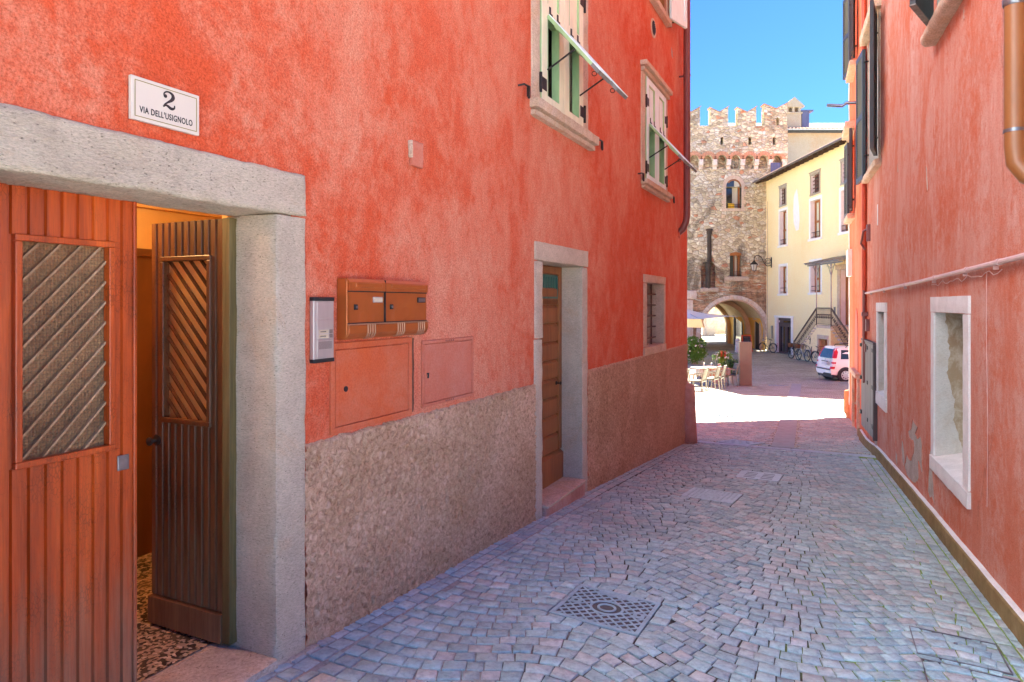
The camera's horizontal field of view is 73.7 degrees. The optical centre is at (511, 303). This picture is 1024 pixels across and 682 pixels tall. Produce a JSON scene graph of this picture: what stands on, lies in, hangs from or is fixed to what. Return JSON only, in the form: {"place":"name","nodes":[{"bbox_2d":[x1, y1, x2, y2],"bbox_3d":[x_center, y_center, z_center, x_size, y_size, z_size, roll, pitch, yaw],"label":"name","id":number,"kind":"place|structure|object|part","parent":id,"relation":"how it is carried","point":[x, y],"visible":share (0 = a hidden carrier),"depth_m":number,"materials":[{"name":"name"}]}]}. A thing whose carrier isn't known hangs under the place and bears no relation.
{"place":"outdoors","nodes":[
{"label":"outdoors","id":0,"kind":"place"},
{"bbox_2d":[140,329,871,681],"bbox_3d":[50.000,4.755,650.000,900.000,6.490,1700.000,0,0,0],"label":"ground","id":1,"kind":"structure","parent":0,"point":[768,367],"depth_m":27.07,"materials":[{"name":"grey stone"}]},
{"bbox_2d":[0,0,696,681],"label":"red house","id":2,"kind":"structure","parent":1,"relation":"on","point":[182,472],"depth_m":3.59,"materials":[{"name":"paint"}]},
{"bbox_2d":[0,183,136,681],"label":"door","id":3,"kind":"structure","parent":2,"relation":"in","point":[68,261],"depth_m":2.71,"materials":[{"name":"brown wood"}]},
{"bbox_2d":[129,74,198,135],"bbox_3d":[-1.403,-0.797,2.767,0.020,0.170,0.310,0,0,26],"label":"number sign","id":4,"kind":"object","parent":2,"relation":"attached to","point":[159,104],"visible":1,"depth_m":2.75,"materials":[{"name":"beige ceramic"}]},
{"bbox_2d":[146,218,236,645],"bbox_3d":[-1.663,0.635,3.517,0.600,2.120,0.113,0,0,26],"label":"door","id":5,"kind":"structure","parent":2,"relation":"in","point":[193,441],"depth_m":3.51,"materials":[{"name":"brown wood"}]},
{"bbox_2d":[310,297,334,363],"bbox_3d":[-0.999,0.139,3.597,0.034,0.343,0.160,0,0,26],"label":"intercom","id":6,"kind":"object","parent":2,"relation":"attached to","point":[321,329],"visible":1,"depth_m":3.57,"materials":[{"name":"metal"}]},
{"bbox_2d":[329,337,411,434],"bbox_3d":[-0.813,0.463,4.018,0.028,0.495,0.770,0,0,26],"label":"meter hatch","id":7,"kind":"object","parent":2,"relation":"attached to","point":[367,382],"visible":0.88,"depth_m":3.97,"materials":[{"name":"red metal"}]},
{"bbox_2d":[335,344,407,426],"bbox_3d":[-0.811,0.463,4.017,0.025,0.415,0.690,0,0,26],"label":"hatch door","id":8,"kind":"structure","parent":7,"relation":"in","point":[371,382],"depth_m":3.98,"materials":[{"name":"red metal"}]},
{"bbox_2d":[337,278,427,339],"bbox_3d":[-0.746,0.031,4.063,0.090,0.343,0.790,0,0,26],"label":"letterbox","id":9,"kind":"object","parent":2,"relation":"attached to","point":[370,308],"visible":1,"depth_m":3.95,"materials":[{"name":"brown metal"}]},
{"bbox_2d":[349,292,382,322],"bbox_3d":[-0.815,0.021,3.847,0.019,0.168,0.307,0,0,26],"label":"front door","id":10,"kind":"structure","parent":9,"relation":"in","point":[371,303],"depth_m":3.84,"materials":[{"name":"brown metal"}]},
{"bbox_2d":[386,293,425,320],"bbox_3d":[-0.647,0.021,4.201,0.022,0.168,0.429,0,0,25],"label":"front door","id":11,"kind":"structure","parent":9,"relation":"in","point":[416,302],"depth_m":4.22,"materials":[{"name":"brown metal"}]},
{"bbox_2d":[421,336,472,407],"bbox_3d":[-0.440,0.465,4.782,0.038,0.440,0.690,0,0,26],"label":"meter hatch","id":12,"kind":"object","parent":2,"relation":"attached to","point":[447,370],"visible":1,"depth_m":4.74,"materials":[{"name":"red metal"}]},
{"bbox_2d":[424,340,471,402],"bbox_3d":[-0.438,0.465,4.780,0.035,0.386,0.636,0,0,26],"label":"hatch door","id":13,"kind":"structure","parent":12,"relation":"in","point":[448,365],"depth_m":4.75,"materials":[{"name":"red metal"}]},
{"bbox_2d":[538,265,562,489],"bbox_3d":[0.302,0.735,6.849,0.132,2.240,1.050,0,0,26],"label":"door","id":14,"kind":"structure","parent":2,"relation":"in","point":[552,455],"depth_m":7.08,"materials":[{"name":"brown wood"}]},
{"bbox_2d":[529,0,627,150],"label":"window","id":15,"kind":"structure","parent":2,"relation":"in","point":[560,58],"depth_m":6.64,"materials":[{"name":"stone"}]},
{"bbox_2d":[643,274,665,355],"bbox_3d":[1.971,0.163,10.169,0.369,1.163,1.326,0,0,26],"label":"window","id":16,"kind":"structure","parent":2,"relation":"in","point":[654,292],"depth_m":10.58,"materials":[{"name":"stone"}]},
{"bbox_2d":[649,0,686,28],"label":"window","id":17,"kind":"structure","parent":2,"relation":"in","point":[677,8],"depth_m":10.77,"materials":[{"name":"stone"}]},
{"bbox_2d":[640,59,696,201],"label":"window","id":18,"kind":"structure","parent":2,"relation":"in","point":[655,93],"depth_m":10.00,"materials":[{"name":"stone"}]},
{"bbox_2d":[684,383,696,443],"bbox_3d":[3.078,1.981,12.199,0.478,1.146,0.477,0,0,0],"label":"guard stone","id":19,"kind":"object","parent":1,"relation":"on","point":[690,420],"visible":0.47,"depth_m":12.01,"materials":[{"name":"stone"}]},
{"bbox_2d":[687,336,708,363],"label":"bush","id":20,"kind":"object","parent":1,"relation":"on","point":[695,352],"visible":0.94,"depth_m":40.07,"materials":[{"name":"green plant"}]},
{"bbox_2d":[688,367,708,394],"bbox_3d":[6.288,2.587,22.948,0.608,0.904,0.526,0,0,34],"label":"cafe chair","id":21,"kind":"object","parent":1,"relation":"on","point":[704,375],"visible":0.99,"depth_m":22.85,"materials":[{"name":"beige plastic"}]},
{"bbox_2d":[702,307,715,335],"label":"arcade building","id":22,"kind":"structure","parent":1,"relation":"on","point":[709,328],"depth_m":85.61,"materials":[{"name":"beige paint"}]},
{"bbox_2d":[691,368,729,386],"bbox_3d":[7.750,2.873,26.750,1.300,0.728,0.800,0,0,-13],"label":"cafe table","id":23,"kind":"object","parent":1,"relation":"on","point":[727,380],"visible":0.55,"depth_m":26.55,"materials":[{"name":"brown wood"}]},
{"bbox_2d":[690,366,730,377],"bbox_3d":[7.760,2.697,26.755,1.409,0.403,0.904,0,0,-14],"label":"tablecloth","id":24,"kind":"object","parent":23,"relation":"on","point":[698,370],"visible":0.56,"depth_m":26.45,"materials":[{"name":"fabric"}]},
{"bbox_2d":[687,310,735,359],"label":"parasol","id":25,"kind":"object","parent":1,"relation":"on","point":[694,319],"visible":0.42,"depth_m":41.06,"materials":[{"name":"white fabric"}]},
{"bbox_2d":[701,366,721,391],"bbox_3d":[7.038,2.643,24.068,0.608,0.904,0.526,0,0,34],"label":"cafe chair","id":26,"kind":"object","parent":1,"relation":"on","point":[717,372],"visible":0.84,"depth_m":23.94,"materials":[{"name":"beige plastic"}]},
{"bbox_2d":[708,365,726,390],"bbox_3d":[7.480,2.680,24.821,0.608,0.904,0.526,0,0,30],"label":"cafe chair","id":27,"kind":"object","parent":1,"relation":"on","point":[723,370],"visible":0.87,"depth_m":24.75,"materials":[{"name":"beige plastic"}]},
{"bbox_2d":[715,308,725,333],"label":"wall","id":28,"kind":"structure","parent":1,"relation":"on","point":[720,324],"depth_m":92.01,"materials":[{"name":"beige paint"}]},
{"bbox_2d":[707,350,733,382],"bbox_3d":[8.825,2.640,28.718,1.031,1.379,0.744,0,0,0],"label":"flower planter","id":29,"kind":"object","parent":1,"relation":"on","point":[721,355],"visible":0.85,"depth_m":28.59,"materials":[{"name":"green plant"}]},
{"bbox_2d":[720,363,738,386],"bbox_3d":[8.478,2.765,26.553,0.608,0.904,0.526,0,0,-3],"label":"cafe chair","id":30,"kind":"object","parent":1,"relation":"on","point":[734,369],"visible":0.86,"depth_m":26.40,"materials":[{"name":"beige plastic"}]},
{"bbox_2d":[687,102,787,349],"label":"gate tower","id":31,"kind":"structure","parent":1,"relation":"on","point":[725,243],"depth_m":54.00,"materials":[{"name":"stone"}]},
{"bbox_2d":[722,175,745,210],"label":"window","id":32,"kind":"structure","parent":31,"relation":"in","point":[730,195],"depth_m":53.97,"materials":[{"name":"stone"}]},
{"bbox_2d":[724,252,748,281],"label":"window","id":33,"kind":"structure","parent":31,"relation":"in","point":[734,256],"depth_m":54.30,"materials":[{"name":"grey stone"}]},
{"bbox_2d":[735,318,740,340],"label":"shop door","id":34,"kind":"structure","parent":31,"relation":"in","point":[737,323],"depth_m":62.41,"materials":[{"name":"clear glass"}]},
{"bbox_2d":[753,318,761,349],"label":"passage door","id":35,"kind":"structure","parent":31,"relation":"in","point":[758,332],"depth_m":55.90,"materials":[{"name":"wood"}]},
{"bbox_2d":[716,439,764,445],"bbox_3d":[4.104,2.506,12.245,0.583,0.107,0.628,0,0,-39],"label":"manhole cover","id":36,"kind":"object","parent":1,"relation":"on","point":[736,441],"visible":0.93,"depth_m":12.22,"materials":[{"name":"metal"}]},
{"bbox_2d":[736,341,754,385],"bbox_3d":[9.199,2.382,26.837,0.660,1.760,0.420,0,0,7],"label":"totem","id":37,"kind":"object","parent":1,"relation":"on","point":[745,363],"visible":0.88,"depth_m":26.76,"materials":[{"name":"metal"}]},
{"bbox_2d":[741,335,752,351],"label":"chalk board","id":38,"kind":"object","parent":1,"relation":"on","point":[746,338],"visible":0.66,"depth_m":52.50,"materials":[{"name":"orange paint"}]},
{"bbox_2d":[759,338,777,352],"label":"bicycle","id":39,"kind":"object","parent":1,"relation":"on","point":[769,346],"visible":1,"depth_m":51.96,"materials":[{"name":"metal"}]},
{"bbox_2d":[696,399,871,453],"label":"piazza setts","id":40,"kind":"structure","parent":1,"relation":"on","point":[725,406],"depth_m":14.88,"materials":[{"name":"grey stone"}]},
{"bbox_2d":[728,97,844,343],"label":"grey house","id":41,"kind":"structure","parent":1,"relation":"on","point":[805,136],"depth_m":61.00,"materials":[{"name":"paint"}]},
{"bbox_2d":[697,441,875,457],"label":"kerb","id":42,"kind":"structure","parent":1,"relation":"on","point":[848,454],"depth_m":11.24,"materials":[{"name":"grey stone"}]},
{"bbox_2d":[788,343,800,359],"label":"bicycle","id":43,"kind":"object","parent":1,"relation":"on","point":[790,345],"visible":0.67,"depth_m":44.82,"materials":[{"name":"metal"}]},
{"bbox_2d":[752,137,848,354],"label":"cream house","id":44,"kind":"structure","parent":1,"relation":"on","point":[805,209],"depth_m":46.96,"materials":[{"name":"paint"}]},
{"bbox_2d":[750,255,771,270],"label":"wall lantern","id":45,"kind":"object","parent":44,"relation":"attached to","point":[753,264],"depth_m":52.84,"materials":[{"name":"metal"}]},
{"bbox_2d":[778,183,786,207],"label":"window","id":46,"kind":"structure","parent":44,"relation":"in","point":[784,185],"depth_m":50.79,"materials":[{"name":"beige glass"}]},
{"bbox_2d":[777,206,787,247],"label":"window","id":47,"kind":"structure","parent":44,"relation":"in","point":[785,214],"depth_m":51.09,"materials":[{"name":"white glass"}]},
{"bbox_2d":[777,263,787,295],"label":"window","id":48,"kind":"structure","parent":44,"relation":"in","point":[785,269],"depth_m":51.10,"materials":[{"name":"white glass"}]},
{"bbox_2d":[774,315,793,354],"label":"door frame","id":49,"kind":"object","parent":44,"relation":"in","point":[786,322],"depth_m":50.78,"materials":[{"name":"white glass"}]},
{"bbox_2d":[808,168,820,196],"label":"window","id":50,"kind":"structure","parent":44,"relation":"in","point":[817,180],"depth_m":45.31,"materials":[{"name":"glass"}]},
{"bbox_2d":[808,194,821,241],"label":"window","id":51,"kind":"structure","parent":44,"relation":"in","point":[818,204],"depth_m":45.59,"materials":[{"name":"white glass"}]},
{"bbox_2d":[808,258,821,294],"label":"window","id":52,"kind":"structure","parent":44,"relation":"in","point":[819,277],"depth_m":45.59,"materials":[{"name":"white glass"}]},
{"bbox_2d":[839,158,843,185],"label":"window","id":53,"kind":"structure","parent":44,"relation":"in","point":[841,160],"depth_m":41.65,"materials":[{"name":"glass"}]},
{"bbox_2d":[835,264,848,324],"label":"landing door","id":54,"kind":"structure","parent":44,"relation":"in","point":[842,266],"depth_m":41.75,"materials":[{"name":"stone"}]},
{"bbox_2d":[837,187,848,235],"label":"window","id":55,"kind":"structure","parent":44,"relation":"in","point":[842,188],"depth_m":41.77,"materials":[{"name":"white glass"}]},
{"bbox_2d":[795,343,810,360],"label":"bicycle","id":56,"kind":"object","parent":1,"relation":"on","point":[799,348],"visible":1,"depth_m":43.09,"materials":[{"name":"metal"}]},
{"bbox_2d":[811,345,823,362],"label":"bicycle","id":57,"kind":"object","parent":1,"relation":"on","point":[817,352],"visible":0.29,"depth_m":40.52,"materials":[{"name":"metal"}]},
{"bbox_2d":[792,255,848,361],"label":"stone staircase","id":58,"kind":"structure","parent":1,"relation":"on","point":[829,334],"depth_m":40.92,"materials":[{"name":"stone"}]},
{"bbox_2d":[817,335,828,358],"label":"cellar door","id":59,"kind":"structure","parent":58,"relation":"in","point":[819,337],"depth_m":41.13,"materials":[{"name":"stone"}]},
{"bbox_2d":[816,343,848,380],"bbox_3d":[15.611,2.626,30.400,3.557,1.650,1.638,0,0,0],"label":"parked car","id":60,"kind":"object","parent":1,"relation":"on","point":[832,361],"visible":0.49,"depth_m":29.77,"materials":[{"name":"white paint"}]},
{"bbox_3d":[14.037,2.206,30.400,0.157,0.400,1.120,0,0,0],"label":"rear window","id":61,"kind":"part","parent":60,"relation":"part of","materials":[{"name":"blue glass"}]},
{"bbox_3d":[14.510,2.226,29.712,0.480,0.400,0.150,0,0,0],"label":"side window","id":62,"kind":"part","parent":60,"relation":"part of","materials":[{"name":"black glass"}]},
{"bbox_2d":[844,390,849,417],"bbox_3d":[8.020,2.398,16.098,0.359,0.735,0.357,0,0,0],"label":"corner bollard","id":63,"kind":"object","parent":1,"relation":"on","point":[846,404],"visible":0.37,"depth_m":16.03,"materials":[{"name":"orange paint"}]},
{"bbox_2d":[827,0,869,445],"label":"orange house","id":64,"kind":"structure","parent":1,"relation":"on","point":[855,195],"depth_m":14.25,"materials":[{"name":"paint"}]},
{"bbox_2d":[842,120,854,223],"bbox_3d":[7.475,-2.856,15.079,0.299,2.099,1.865,0,0,23],"label":"window","id":65,"kind":"structure","parent":64,"relation":"in","point":[848,130],"depth_m":14.73,"materials":[{"name":"stone"}]},
{"bbox_2d":[843,0,856,82],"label":"window","id":66,"kind":"structure","parent":64,"relation":"in","point":[849,64],"depth_m":14.93,"materials":[{"name":"stone"}]},
{"bbox_2d":[849,367,859,427],"bbox_3d":[7.071,2.068,13.987,0.198,1.406,1.572,0,0,23],"label":"doorway","id":67,"kind":"structure","parent":64,"relation":"in","point":[855,375],"depth_m":13.42,"materials":[{"name":"stone"}]},
{"bbox_2d":[856,0,1023,647],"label":"pink house","id":68,"kind":"structure","parent":1,"relation":"on","point":[942,176],"depth_m":6.08,"materials":[{"name":"paint"}]},
{"bbox_2d":[856,0,880,184],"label":"window","id":69,"kind":"structure","parent":68,"relation":"in","point":[869,32],"depth_m":11.01,"materials":[{"name":"stone"}]},
{"bbox_2d":[860,338,877,440],"bbox_3d":[5.978,1.399,11.467,0.075,1.558,1.820,0,0,22],"label":"cellar shutter","id":70,"kind":"object","parent":68,"relation":"attached to","point":[869,413],"visible":0.9,"depth_m":11.15,"materials":[{"name":"paint"}]},
{"bbox_2d":[876,302,886,412],"bbox_3d":[5.590,0.765,10.088,0.277,1.557,1.074,0,0,22],"label":"window","id":71,"kind":"structure","parent":68,"relation":"in","point":[881,396],"depth_m":9.96,"materials":[{"name":"white stone"}]},
{"bbox_2d":[909,0,962,46],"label":"window","id":72,"kind":"structure","parent":68,"relation":"in","point":[936,21],"depth_m":6.19,"materials":[{"name":"stone"}]},
{"bbox_2d":[929,296,970,509],"bbox_3d":[4.012,0.783,6.029,0.317,1.692,1.486,0,0,22],"label":"window","id":73,"kind":"structure","parent":68,"relation":"in","point":[954,470],"depth_m":5.74,"materials":[{"name":"white stone"}]},
{"bbox_2d":[256,443,1023,681],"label":"street","id":74,"kind":"structure","parent":0,"point":[814,567],"depth_m":4.59,"materials":[{"name":"grey stone"}]},
{"bbox_2d":[549,584,660,637],"bbox_3d":[0.592,1.922,4.272,0.556,0.101,0.546,0,0,26],"label":"manhole cover","id":75,"kind":"object","parent":74,"relation":"on","point":[613,611],"visible":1,"depth_m":4.25,"materials":[{"name":"metal"}]},
{"bbox_2d":[681,487,742,504],"bbox_3d":[2.207,2.135,7.534,0.547,0.095,0.557,0,0,30],"label":"manhole cover","id":76,"kind":"object","parent":74,"relation":"on","point":[710,495],"visible":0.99,"depth_m":7.51,"materials":[{"name":"grey metal"}]},
{"bbox_2d":[704,458,754,465],"bbox_3d":[3.140,2.297,9.870,0.690,0.073,0.690,0,0,0],"label":"round cover","id":77,"kind":"object","parent":74,"relation":"on","point":[752,463],"visible":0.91,"depth_m":9.74,"materials":[{"name":"metal"}]},
{"bbox_2d":[735,470,782,482],"bbox_3d":[3.190,2.248,8.807,0.517,0.092,0.552,0,0,27],"label":"manhole cover","id":78,"kind":"object","parent":74,"relation":"on","point":[772,477],"visible":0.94,"depth_m":8.78,"materials":[{"name":"grey metal"}]},
{"bbox_2d":[909,626,1012,675],"bbox_3d":[2.612,2.034,4.005,0.458,0.062,0.406,0,0,25],"label":"inset cover","id":79,"kind":"object","parent":74,"relation":"on","point":[988,669],"visible":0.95,"depth_m":3.97,"materials":[{"name":"metal"}]},
{"bbox_2d":[921,658,1021,681],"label":"inset cover","id":80,"kind":"object","parent":74,"relation":"on","point":[928,660],"visible":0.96,"depth_m":3.73,"materials":[{"name":"metal"}]},
{"bbox_2d":[723,359,737,384],"bbox_3d":[9.057,2.778,27.818,1.184,1.020,1.084,0,0,0],"label":"grass plant","id":81,"kind":"object","parent":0,"point":[730,363],"depth_m":27.66,"materials":[{"name":"green plant"}]},
{"bbox_2d":[735,338,739,351],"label":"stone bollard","id":82,"kind":"object","parent":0,"point":[737,340],"visible":0.77,"depth_m":51.86,"materials":[{"name":"grey stone"}]},
{"bbox_2d":[690,0,848,125],"label":"sky","id":83,"kind":"structure","parent":0,"point":[745,55],"materials":[{"name":"blue"}]},
{"bbox_2d":[771,384,800,448],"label":"path","id":84,"kind":"structure","parent":0,"point":[785,435],"depth_m":15.16,"materials":[{"name":"grey stone"}]},
{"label":"cafe table","id":85,"kind":"object","parent":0,"visible":0},
{"bbox_2d":[688,370,695,382],"bbox_3d":[5.754,2.547,23.758,0.907,0.403,1.724,0,0,34],"label":"tablecloth","id":86,"kind":"object","parent":85,"relation":"on","point":[692,372],"visible":0.09,"depth_m":23.76,"materials":[{"name":"fabric"}]}
]}

